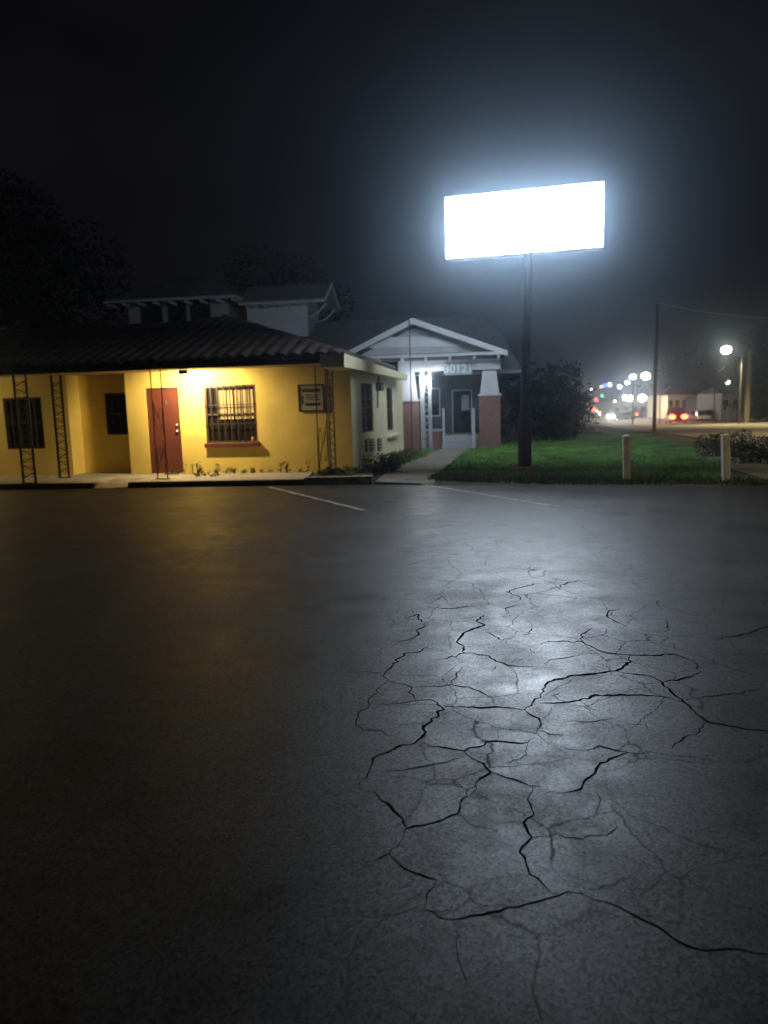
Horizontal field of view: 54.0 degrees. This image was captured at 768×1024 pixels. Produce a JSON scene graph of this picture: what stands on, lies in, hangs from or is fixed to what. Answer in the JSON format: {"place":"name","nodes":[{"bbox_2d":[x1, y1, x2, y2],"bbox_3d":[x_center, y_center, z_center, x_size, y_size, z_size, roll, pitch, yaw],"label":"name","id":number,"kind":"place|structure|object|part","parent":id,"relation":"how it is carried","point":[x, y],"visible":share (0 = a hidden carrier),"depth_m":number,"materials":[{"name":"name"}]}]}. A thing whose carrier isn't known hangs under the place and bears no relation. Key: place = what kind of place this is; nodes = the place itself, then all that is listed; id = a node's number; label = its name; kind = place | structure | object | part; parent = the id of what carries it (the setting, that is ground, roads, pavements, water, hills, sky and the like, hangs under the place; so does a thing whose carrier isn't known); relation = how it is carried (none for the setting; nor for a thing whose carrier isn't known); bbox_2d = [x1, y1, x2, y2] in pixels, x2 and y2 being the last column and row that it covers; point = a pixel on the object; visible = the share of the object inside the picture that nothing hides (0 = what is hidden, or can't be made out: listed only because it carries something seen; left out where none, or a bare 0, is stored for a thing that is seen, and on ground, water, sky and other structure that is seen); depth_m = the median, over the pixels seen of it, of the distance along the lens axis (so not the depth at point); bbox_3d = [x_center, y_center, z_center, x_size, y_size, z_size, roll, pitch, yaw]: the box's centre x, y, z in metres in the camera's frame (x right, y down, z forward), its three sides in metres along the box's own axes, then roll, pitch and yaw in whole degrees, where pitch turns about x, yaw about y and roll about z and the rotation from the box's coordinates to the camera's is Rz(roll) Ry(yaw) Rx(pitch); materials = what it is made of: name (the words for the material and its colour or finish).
{"place":"outdoors","nodes":[
{"label":"outdoors","id":0,"kind":"place"},
{"bbox_2d":[0,472,311,485],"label":"walkway","id":1,"kind":"structure","parent":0,"point":[100,478],"depth_m":17.64,"materials":[{"name":"concrete"}]},
{"bbox_2d":[50,375,71,477],"bbox_3d":[-7.754,-2.032,18.048,0.320,2.450,0.080,0,8,9],"label":"iron post","id":2,"kind":"object","parent":1,"relation":"on","point":[63,425],"visible":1,"depth_m":18.03,"materials":[{"name":"black metal"}]},
{"bbox_2d":[149,370,169,479],"bbox_3d":[-5.059,-1.950,16.950,0.320,2.450,0.080,0,8,9],"label":"iron post","id":3,"kind":"object","parent":1,"relation":"on","point":[154,426],"visible":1,"depth_m":16.95,"materials":[{"name":"black metal"}]},
{"bbox_2d":[165,460,337,476],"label":"weeds","id":4,"kind":"object","parent":1,"relation":"on","point":[216,471],"visible":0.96,"depth_m":17.95,"materials":[{"name":"green plant"}]},
{"bbox_2d":[0,484,767,1023],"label":"parking lot","id":5,"kind":"structure","parent":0,"point":[198,824],"depth_m":3.67,"materials":[{"name":"grey asphalt"}]},
{"bbox_2d":[92,479,141,488],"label":"ramp","id":6,"kind":"structure","parent":5,"relation":"on","point":[117,483],"depth_m":16.90,"materials":[{"name":"concrete"}]},
{"bbox_2d":[269,487,364,509],"bbox_3d":[-1.376,-0.280,13.975,0.109,0.001,4.444,-6,9,-28],"label":"parking line","id":7,"kind":"object","parent":5,"relation":"on","point":[317,498],"visible":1,"depth_m":13.56,"materials":[{"name":"paint"}]},
{"bbox_2d":[421,484,585,510],"bbox_3d":[1.885,-0.299,13.457,0.109,0.001,4.900,-6,9,-27],"label":"parking line","id":8,"kind":"object","parent":5,"relation":"on","point":[506,498],"visible":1,"depth_m":12.95,"materials":[{"name":"paint"}]},
{"bbox_2d":[352,580,767,983],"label":"pavement cracks","id":9,"kind":"object","parent":5,"relation":"on","point":[490,771],"visible":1,"depth_m":3.79,"materials":[{"name":"black asphalt"}]},
{"bbox_2d":[0,0,767,399],"label":"sky","id":10,"kind":"structure","parent":0,"point":[338,134],"materials":[{"name":"black"}]},
{"bbox_2d":[375,449,466,483],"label":"path","id":11,"kind":"structure","parent":0,"point":[419,470],"depth_m":19.06,"materials":[{"name":"concrete"}]},
{"bbox_2d":[372,393,767,485],"bbox_3d":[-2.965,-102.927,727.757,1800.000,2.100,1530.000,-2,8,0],"label":"ground","id":12,"kind":"structure","parent":0,"point":[685,440],"depth_m":21.25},
{"bbox_2d":[0,167,82,329],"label":"tree","id":13,"kind":"object","parent":12,"relation":"on","point":[16,306],"visible":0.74,"depth_m":32.62,"materials":[{"name":"green plant"}]},
{"bbox_2d":[0,482,97,488],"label":"kerb","id":14,"kind":"structure","parent":12,"relation":"on","point":[50,486],"depth_m":16.83,"materials":[{"name":"paint"}]},
{"bbox_2d":[12,373,38,483],"bbox_3d":[-8.031,-1.849,16.845,0.380,2.450,0.080,0,8,9],"label":"iron post","id":15,"kind":"object","parent":14,"relation":"on","point":[19,428],"visible":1,"depth_m":16.84,"materials":[{"name":"black metal"}]},
{"bbox_2d":[0,171,139,329],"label":"tree","id":16,"kind":"object","parent":12,"relation":"on","point":[29,262],"visible":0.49,"depth_m":37.99,"materials":[{"name":"green plant"}]},
{"bbox_2d":[0,314,406,475],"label":"motel building","id":17,"kind":"structure","parent":12,"relation":"on","point":[229,388],"depth_m":18.38,"materials":[{"name":"yellow paint"}]},
{"bbox_2d":[3,397,44,448],"bbox_3d":[-9.048,-2.233,19.003,1.056,1.287,0.127,0,8,9],"label":"window","id":18,"kind":"structure","parent":17,"relation":"in","point":[35,402],"depth_m":19.03,"materials":[{"name":"black glass"}]},
{"bbox_2d":[104,393,128,434],"bbox_3d":[-6.694,-2.497,19.159,0.770,1.054,0.127,0,8,9],"label":"window","id":19,"kind":"structure","parent":17,"relation":"in","point":[115,403],"depth_m":19.20,"materials":[{"name":"black glass"}]},
{"bbox_2d":[145,387,182,473],"bbox_3d":[-5.358,-1.987,18.462,0.840,2.085,0.142,0,8,9],"label":"door","id":20,"kind":"structure","parent":17,"relation":"in","point":[173,443],"depth_m":18.46,"materials":[{"name":"red paint"}]},
{"bbox_2d":[204,384,259,447],"bbox_3d":[-3.667,-2.299,18.110,1.372,1.472,0.215,0,8,9],"label":"window","id":21,"kind":"structure","parent":17,"relation":"in","point":[230,410],"depth_m":18.16,"materials":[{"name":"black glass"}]},
{"bbox_2d":[297,384,324,411],"bbox_3d":[-1.711,-2.682,17.715,0.626,0.631,0.041,0,8,9],"label":"sign","id":22,"kind":"object","parent":17,"relation":"attached to","point":[306,399],"depth_m":17.71,"materials":[{"name":"white"}]},
{"bbox_2d":[361,383,373,432],"bbox_3d":[-0.470,-2.664,19.262,0.127,1.239,1.343,0,8,12],"label":"window","id":23,"kind":"structure","parent":17,"relation":"in","point":[366,388],"depth_m":19.49,"materials":[{"name":"black glass"}]},
{"bbox_2d":[386,388,393,430],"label":"window","id":24,"kind":"structure","parent":17,"relation":"in","point":[390,415],"depth_m":22.33,"materials":[{"name":"black glass"}]},
{"bbox_2d":[128,479,303,487],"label":"kerb","id":25,"kind":"structure","parent":12,"relation":"on","point":[262,482],"depth_m":16.36,"materials":[{"name":"paint"}]},
{"bbox_2d":[220,244,356,321],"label":"tree","id":26,"kind":"object","parent":12,"relation":"on","point":[277,273],"visible":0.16,"depth_m":45.19,"materials":[{"name":"green plant"}]},
{"bbox_2d":[103,277,521,450],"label":"bungalow house","id":27,"kind":"structure","parent":12,"relation":"on","point":[441,410],"depth_m":29.30,"materials":[{"name":"grey"}]},
{"bbox_2d":[140,301,162,323],"bbox_3d":[-10.316,-8.586,33.553,1.052,1.522,0.080,-1,8,7],"label":"window","id":28,"kind":"structure","parent":27,"relation":"in","point":[152,313],"depth_m":33.52,"materials":[{"name":"black glass"}]},
{"bbox_2d":[166,300,186,321],"bbox_3d":[-9.146,-8.599,33.411,0.913,1.522,0.080,-1,8,7],"label":"window","id":29,"kind":"structure","parent":27,"relation":"in","point":[178,313],"depth_m":33.37,"materials":[{"name":"blue paint"}]},
{"bbox_2d":[189,299,210,320],"bbox_3d":[-8.081,-8.611,33.282,0.972,1.522,0.080,-1,8,7],"label":"window","id":30,"kind":"structure","parent":27,"relation":"in","point":[198,310],"depth_m":33.24,"materials":[{"name":"blue paint"}]},
{"bbox_2d":[425,388,440,416],"bbox_3d":[1.838,-4.257,29.259,0.700,1.100,0.120,-1,8,7],"label":"window","id":31,"kind":"structure","parent":27,"relation":"in","point":[436,412],"depth_m":29.26,"materials":[{"name":"grey glass"}]},
{"bbox_2d":[444,362,471,374],"bbox_3d":[2.572,-5.040,26.177,0.971,0.542,0.054,-1,8,7],"label":"house number sign","id":32,"kind":"object","parent":27,"relation":"hanging from","point":[464,368],"visible":1,"depth_m":26.17,"materials":[{"name":"paint"}]},
{"bbox_2d":[452,389,471,432],"bbox_3d":[3.027,-3.904,29.208,0.766,1.649,0.144,-1,8,7],"label":"door","id":33,"kind":"structure","parent":27,"relation":"in","point":[461,399],"depth_m":29.20,"materials":[{"name":"grey glass"}]},
{"bbox_2d":[304,475,372,484],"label":"kerb","id":34,"kind":"structure","parent":12,"relation":"on","point":[341,480],"depth_m":16.07,"materials":[{"name":"white paint"}]},
{"bbox_2d":[310,465,388,483],"bbox_3d":[-0.489,-1.239,20.261,1.746,0.090,8.304,0,8,9],"label":"soil bed","id":35,"kind":"object","parent":12,"relation":"on","point":[359,473],"visible":0.3,"depth_m":17.45,"materials":[{"name":"brown soil"}]},
{"bbox_2d":[314,366,330,474],"bbox_3d":[-1.398,-2.067,17.030,0.320,2.450,0.080,0,8,9],"label":"iron post","id":36,"kind":"object","parent":35,"relation":"on","point":[326,434],"visible":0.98,"depth_m":17.07,"materials":[{"name":"black metal"}]},
{"bbox_2d":[326,369,336,471],"bbox_3d":[-1.219,-2.141,17.500,0.210,2.450,0.080,-7,10,-31],"label":"iron post","id":37,"kind":"object","parent":35,"relation":"on","point":[329,421],"visible":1,"depth_m":17.48,"materials":[{"name":"black metal"}]},
{"bbox_2d":[316,449,420,474],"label":"weeds","id":38,"kind":"object","parent":35,"relation":"on","point":[392,459],"visible":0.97,"depth_m":18.69,"materials":[{"name":"green plant"}]},
{"bbox_2d":[508,346,549,411],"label":"tree","id":39,"kind":"object","parent":12,"relation":"on","point":[516,376],"visible":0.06,"depth_m":40.28,"materials":[{"name":"green plant"}]},
{"bbox_2d":[511,359,595,429],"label":"tree","id":40,"kind":"object","parent":12,"relation":"on","point":[552,374],"visible":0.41,"depth_m":48.87,"materials":[{"name":"green plant"}]},
{"bbox_2d":[596,401,646,416],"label":"shop building","id":41,"kind":"structure","parent":12,"relation":"on","point":[604,409],"depth_m":131.09,"materials":[{"name":"white paint"}]},
{"bbox_2d":[652,301,658,434],"bbox_3d":[14.193,-7.429,39.400,0.190,6.949,0.200,-2,8,0],"label":"utility pole","id":42,"kind":"object","parent":12,"relation":"on","point":[655,374],"visible":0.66,"depth_m":39.35,"materials":[{"name":"brown wood"}]},
{"bbox_2d":[655,302,767,317],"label":"overhead wire","id":43,"kind":"object","parent":42,"relation":"attached to","point":[713,313],"visible":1,"depth_m":35.45,"materials":[{"name":"black metal"}]},
{"bbox_2d":[645,388,694,418],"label":"shop building","id":44,"kind":"structure","parent":12,"relation":"on","point":[675,397],"depth_m":118.55,"materials":[{"name":"beige paint"}]},
{"bbox_2d":[634,349,729,403],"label":"tree","id":45,"kind":"object","parent":12,"relation":"on","point":[676,381],"visible":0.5,"depth_m":124.82,"materials":[{"name":"green plant"}]},
{"bbox_2d":[684,394,696,418],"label":"house","id":46,"kind":"structure","parent":12,"relation":"on","point":[691,402],"depth_m":115.10,"materials":[{"name":"grey paint"}]},
{"bbox_2d":[677,340,757,394],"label":"tree","id":47,"kind":"object","parent":12,"relation":"on","point":[711,362],"visible":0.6,"depth_m":116.61,"materials":[{"name":"green plant"}]},
{"bbox_2d":[695,387,743,420],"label":"house","id":48,"kind":"structure","parent":12,"relation":"on","point":[726,408],"depth_m":103.63,"materials":[{"name":"white paint"}]},
{"bbox_2d":[723,399,728,409],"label":"window","id":49,"kind":"structure","parent":48,"relation":"in","point":[725,401],"depth_m":103.23,"materials":[{"name":"white paint"}]},
{"bbox_2d":[733,399,737,409],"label":"window","id":50,"kind":"structure","parent":48,"relation":"in","point":[735,401],"depth_m":103.23,"materials":[{"name":"white paint"}]},
{"bbox_2d":[705,321,767,418],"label":"tree","id":51,"kind":"object","parent":12,"relation":"on","point":[758,398],"visible":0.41,"depth_m":102.67,"materials":[{"name":"green plant"}]},
{"bbox_2d":[744,351,751,422],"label":"utility pole","id":52,"kind":"object","parent":12,"relation":"on","point":[748,391],"visible":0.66,"depth_m":80.92,"materials":[{"name":"brown wood"}]},
{"bbox_2d":[730,436,767,463],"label":"shrub","id":53,"kind":"object","parent":12,"relation":"on","point":[759,451],"visible":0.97,"depth_m":17.92,"materials":[{"name":"green plant"}]},
{"bbox_2d":[737,402,767,421],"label":"hedge","id":54,"kind":"object","parent":12,"relation":"on","point":[754,407],"visible":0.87,"depth_m":87.36,"materials":[{"name":"green plant"}]},
{"bbox_2d":[742,324,767,392],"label":"tree","id":55,"kind":"object","parent":12,"relation":"on","point":[762,349],"visible":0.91,"depth_m":94.05,"materials":[{"name":"green plant"}]},
{"bbox_2d":[404,433,765,481],"bbox_3d":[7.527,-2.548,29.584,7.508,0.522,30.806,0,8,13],"label":"lawn","id":56,"kind":"structure","parent":0,"point":[736,473],"depth_m":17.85,"materials":[{"name":"green plant"}]},
{"bbox_2d":[445,182,603,471],"bbox_3d":[3.191,-4.019,17.266,3.474,6.303,0.776,1,9,20],"label":"illuminated sign","id":57,"kind":"object","parent":56,"relation":"on","point":[527,223],"visible":0.93,"depth_m":16.80,"materials":[{"name":"white metal"}]},
{"bbox_2d":[498,374,553,442],"bbox_3d":[5.063,-4.122,30.808,3.595,2.986,3.263,-2,8,0],"label":"tree","id":58,"kind":"object","parent":56,"relation":"on","point":[516,394],"visible":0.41,"depth_m":30.44,"materials":[{"name":"green plant"}]},
{"bbox_2d":[511,374,591,440],"bbox_3d":[6.876,-4.376,32.830,4.083,3.222,3.799,-2,8,0],"label":"tree","id":59,"kind":"object","parent":56,"relation":"on","point":[565,419],"visible":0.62,"depth_m":32.23,"materials":[{"name":"green plant"}]},
{"bbox_2d":[539,382,600,438],"bbox_3d":[8.795,-4.715,35.797,2.741,2.834,3.330,-6,9,-28],"label":"tree","id":60,"kind":"object","parent":56,"relation":"on","point":[577,401],"visible":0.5,"depth_m":35.24,"materials":[{"name":"green plant"}]},
{"bbox_2d":[427,471,767,484],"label":"grass","id":61,"kind":"structure","parent":56,"relation":"on","point":[580,479],"depth_m":15.05,"materials":[{"name":"green plant"}]},
{"bbox_2d":[622,435,630,480],"bbox_3d":[4.861,-1.080,15.121,0.130,0.950,0.130,-3,8,0],"label":"bollard","id":62,"kind":"object","parent":56,"relation":"on","point":[625,455],"visible":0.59,"depth_m":15.06,"materials":[{"name":"beige paint"}]},
{"bbox_2d":[693,429,754,456],"bbox_3d":[9.080,-1.831,20.135,1.544,0.789,0.930,2,9,22],"label":"shrub","id":63,"kind":"object","parent":56,"relation":"on","point":[716,448],"visible":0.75,"depth_m":20.07,"materials":[{"name":"green plant"}]},
{"bbox_2d":[721,434,730,481],"bbox_3d":[6.524,-1.022,14.394,0.130,0.950,0.130,-5,8,0],"label":"bollard","id":64,"kind":"object","parent":56,"relation":"on","point":[725,456],"visible":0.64,"depth_m":14.34,"materials":[{"name":"beige paint"}]},
{"bbox_2d":[569,408,767,449],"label":"road","id":65,"kind":"structure","parent":0,"point":[699,427],"depth_m":64.39,"materials":[{"name":"grey asphalt"}]},
{"bbox_2d":[607,411,637,419],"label":"car","id":66,"kind":"object","parent":65,"relation":"on","point":[619,415],"visible":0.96,"depth_m":116.62,"materials":[{"name":"silver metal"}]},
{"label":"windows","id":67,"kind":"part","parent":66,"relation":"part of","materials":[{"name":"grey glass"}]},
{"bbox_2d":[617,381,629,401],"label":"street lamp","id":68,"kind":"object","parent":65,"relation":"on","point":[626,382],"visible":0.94,"depth_m":133.28,"materials":[{"name":"grey metal"}]},
{"bbox_2d":[621,374,635,419],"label":"street lamp","id":69,"kind":"object","parent":65,"relation":"on","point":[632,376],"visible":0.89,"depth_m":116.48,"materials":[{"name":"grey metal"}]},
{"bbox_2d":[627,395,631,418],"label":"lamp post","id":70,"kind":"object","parent":65,"relation":"on","point":[629,397],"visible":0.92,"depth_m":122.46,"materials":[{"name":"white"}]},
{"bbox_2d":[632,373,649,423],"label":"street lamp","id":71,"kind":"object","parent":65,"relation":"on","point":[645,376],"visible":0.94,"depth_m":98.70,"materials":[{"name":"grey metal"}]},
{"bbox_2d":[638,394,645,419],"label":"lamp post","id":72,"kind":"object","parent":65,"relation":"on","point":[641,397],"visible":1,"depth_m":116.51,"materials":[{"name":"white"}]},
{"bbox_2d":[659,386,670,423],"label":"street lamp","id":73,"kind":"object","parent":65,"relation":"on","point":[659,402],"visible":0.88,"depth_m":89.22,"materials":[{"name":"grey metal"}]},
{"bbox_2d":[664,407,687,422],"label":"car","id":74,"kind":"object","parent":65,"relation":"on","point":[675,414],"visible":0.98,"depth_m":95.12,"materials":[{"name":"paint"}]},
{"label":"windows","id":75,"kind":"part","parent":74,"relation":"part of","materials":[{"name":"red glass"}]},
{"bbox_2d":[686,410,703,420],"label":"car","id":76,"kind":"object","parent":65,"relation":"on","point":[690,414],"visible":0.37,"depth_m":106.12,"materials":[{"name":"white paint"}]},
{"bbox_2d":[692,410,710,420],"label":"car","id":77,"kind":"object","parent":65,"relation":"on","point":[701,414],"visible":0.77,"depth_m":103.78,"materials":[{"name":"white paint"}]},
{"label":"windows","id":78,"kind":"part","parent":77,"relation":"part of","materials":[{"name":"black glass"}]},
{"bbox_2d":[700,410,714,419],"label":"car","id":79,"kind":"object","parent":65,"relation":"on","point":[710,412],"visible":0.13,"depth_m":105.78,"materials":[{"name":"black paint"}]},
{"bbox_2d":[713,366,725,421],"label":"street lamp","id":80,"kind":"object","parent":65,"relation":"on","point":[714,392],"visible":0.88,"depth_m":93.98,"materials":[{"name":"grey metal"}]},
{"bbox_2d":[721,346,742,423],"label":"street lamp","id":81,"kind":"object","parent":65,"relation":"on","point":[725,349],"visible":1,"depth_m":73.83,"materials":[{"name":"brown metal"}]},
{"bbox_2d":[594,429,767,478],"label":"sidewalk","id":82,"kind":"structure","parent":0,"point":[760,470],"depth_m":17.27,"materials":[{"name":"concrete"}]},
{"bbox_2d":[741,408,767,418],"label":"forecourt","id":83,"kind":"structure","parent":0,"point":[752,411],"depth_m":137.01,"materials":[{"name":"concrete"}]}
]}

